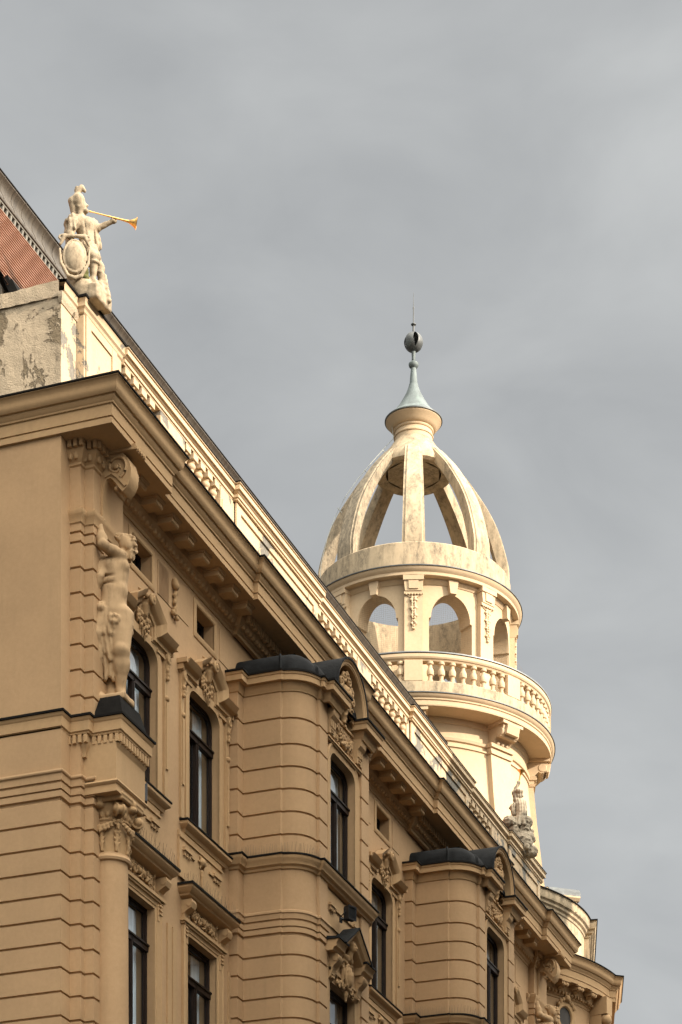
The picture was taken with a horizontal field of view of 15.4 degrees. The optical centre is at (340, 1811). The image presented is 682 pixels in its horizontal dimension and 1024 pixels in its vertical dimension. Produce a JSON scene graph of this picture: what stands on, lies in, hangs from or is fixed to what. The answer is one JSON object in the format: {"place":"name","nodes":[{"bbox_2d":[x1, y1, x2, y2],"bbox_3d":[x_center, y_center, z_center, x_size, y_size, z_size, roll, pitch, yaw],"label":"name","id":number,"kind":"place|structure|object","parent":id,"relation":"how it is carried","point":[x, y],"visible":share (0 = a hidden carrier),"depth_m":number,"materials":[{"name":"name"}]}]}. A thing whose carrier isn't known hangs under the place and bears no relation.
{"place":"outdoors","nodes":[
{"label":"outdoors","id":0,"kind":"place"},
{"bbox_2d":[0,168,623,1023],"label":"corner palace","id":1,"kind":"structure","parent":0,"point":[274,738],"depth_m":46.24,"materials":[{"name":"paint"}]},
{"bbox_2d":[58,184,137,314],"bbox_3d":[-4.035,-26.140,42.139,1.210,2.056,0.796,0,0,12],"label":"herald statue","id":2,"kind":"object","parent":1,"relation":"on","point":[79,258],"visible":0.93,"depth_m":42.01,"materials":[{"name":"beige stone"}]},
{"bbox_2d":[96,516,137,707],"bbox_3d":[-3.833,-20.045,42.142,0.782,3.190,0.735,0,0,34],"label":"atlas statue","id":3,"kind":"object","parent":1,"relation":"on","point":[115,625],"visible":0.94,"depth_m":42.01,"materials":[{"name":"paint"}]},
{"bbox_2d":[132,554,140,570],"bbox_3d":[-4.094,-21.792,44.181,0.920,0.705,1.030,0,0,20],"label":"attic window","id":4,"kind":"structure","parent":1,"relation":"in","point":[138,560],"depth_m":44.36,"materials":[{"name":"black glass"}]},
{"bbox_2d":[126,637,151,781],"bbox_3d":[-4.028,-19.195,44.087,0.970,2.670,1.600,0,0,20],"label":"window","id":5,"kind":"structure","parent":1,"relation":"in","point":[134,685],"depth_m":44.46,"materials":[{"name":"brown paint"}]},
{"bbox_2d":[128,895,149,1023],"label":"window","id":6,"kind":"structure","parent":1,"relation":"in","point":[134,942],"depth_m":44.36,"materials":[{"name":"brown paint"}]},
{"bbox_2d":[145,782,146,803],"bbox_3d":[-3.486,-17.330,43.013,0.356,0.317,0.343,0,0,-10],"label":"floodlight","id":7,"kind":"object","parent":1,"relation":"attached to","point":[146,792],"visible":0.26,"depth_m":42.92,"materials":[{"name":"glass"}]},
{"bbox_2d":[188,943,211,1023],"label":"window","id":8,"kind":"structure","parent":1,"relation":"in","point":[195,989],"depth_m":46.88,"materials":[{"name":"brown paint"}]},
{"bbox_2d":[197,620,203,639],"bbox_3d":[-3.129,-21.792,46.777,0.920,0.705,1.030,0,0,20],"label":"attic window","id":9,"kind":"structure","parent":1,"relation":"in","point":[201,629],"depth_m":46.96,"materials":[{"name":"black glass"}]},
{"bbox_2d":[189,696,213,837],"bbox_3d":[-3.063,-19.195,46.683,0.970,2.670,1.600,0,0,20],"label":"window","id":10,"kind":"structure","parent":1,"relation":"in","point":[197,747],"depth_m":47.03,"materials":[{"name":"brown paint"}]},
{"bbox_2d":[330,989,346,1023],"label":"window","id":11,"kind":"structure","parent":1,"relation":"in","point":[335,1001],"depth_m":49.70,"materials":[{"name":"brown paint"}]},
{"bbox_2d":[331,760,349,879],"bbox_3d":[-0.517,-19.195,49.396,0.970,2.670,1.580,0,0,20],"label":"window","id":12,"kind":"structure","parent":1,"relation":"in","point":[337,806],"depth_m":49.75,"materials":[{"name":"brown paint"}]},
{"bbox_2d":[339,904,356,922],"bbox_3d":[0.108,-17.330,48.788,0.307,0.273,0.295,0,0,40],"label":"floodlight","id":13,"kind":"object","parent":1,"relation":"attached to","point":[350,913],"visible":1,"depth_m":48.69,"materials":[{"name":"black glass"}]},
{"bbox_2d":[377,818,379,830],"bbox_3d":[0.287,-21.792,55.963,0.920,0.705,1.030,0,0,20],"label":"attic window","id":14,"kind":"structure","parent":1,"relation":"in","point":[378,822],"depth_m":56.16,"materials":[{"name":"black glass"}]},
{"bbox_2d":[372,883,387,996],"bbox_3d":[0.353,-19.195,55.869,0.970,2.670,1.600,0,0,20],"label":"window","id":15,"kind":"structure","parent":1,"relation":"in","point":[380,922],"depth_m":56.12,"materials":[{"name":"brown paint"}]},
{"bbox_2d":[318,292,554,886],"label":"domed tower","id":16,"kind":"structure","parent":1,"relation":"on","point":[493,728],"depth_m":70.91,"materials":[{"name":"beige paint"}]},
{"bbox_2d":[487,933,499,1023],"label":"window","id":17,"kind":"structure","parent":1,"relation":"in","point":[492,968],"depth_m":59.36,"materials":[{"name":"brown paint"}]},
{"bbox_2d":[503,769,537,858],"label":"trumpeter statue","id":18,"kind":"object","parent":1,"relation":"on","point":[520,824],"visible":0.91,"depth_m":65.76,"materials":[{"name":"stone"}]},
{"bbox_2d":[535,998,559,1023],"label":"atlas statue","id":19,"kind":"object","parent":1,"relation":"on","point":[552,1016],"visible":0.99,"depth_m":66.73,"materials":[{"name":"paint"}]},
{"bbox_2d":[0,0,681,1023],"label":"sky","id":20,"kind":"structure","parent":0,"point":[291,173],"materials":[{"name":"grey"}]}
]}

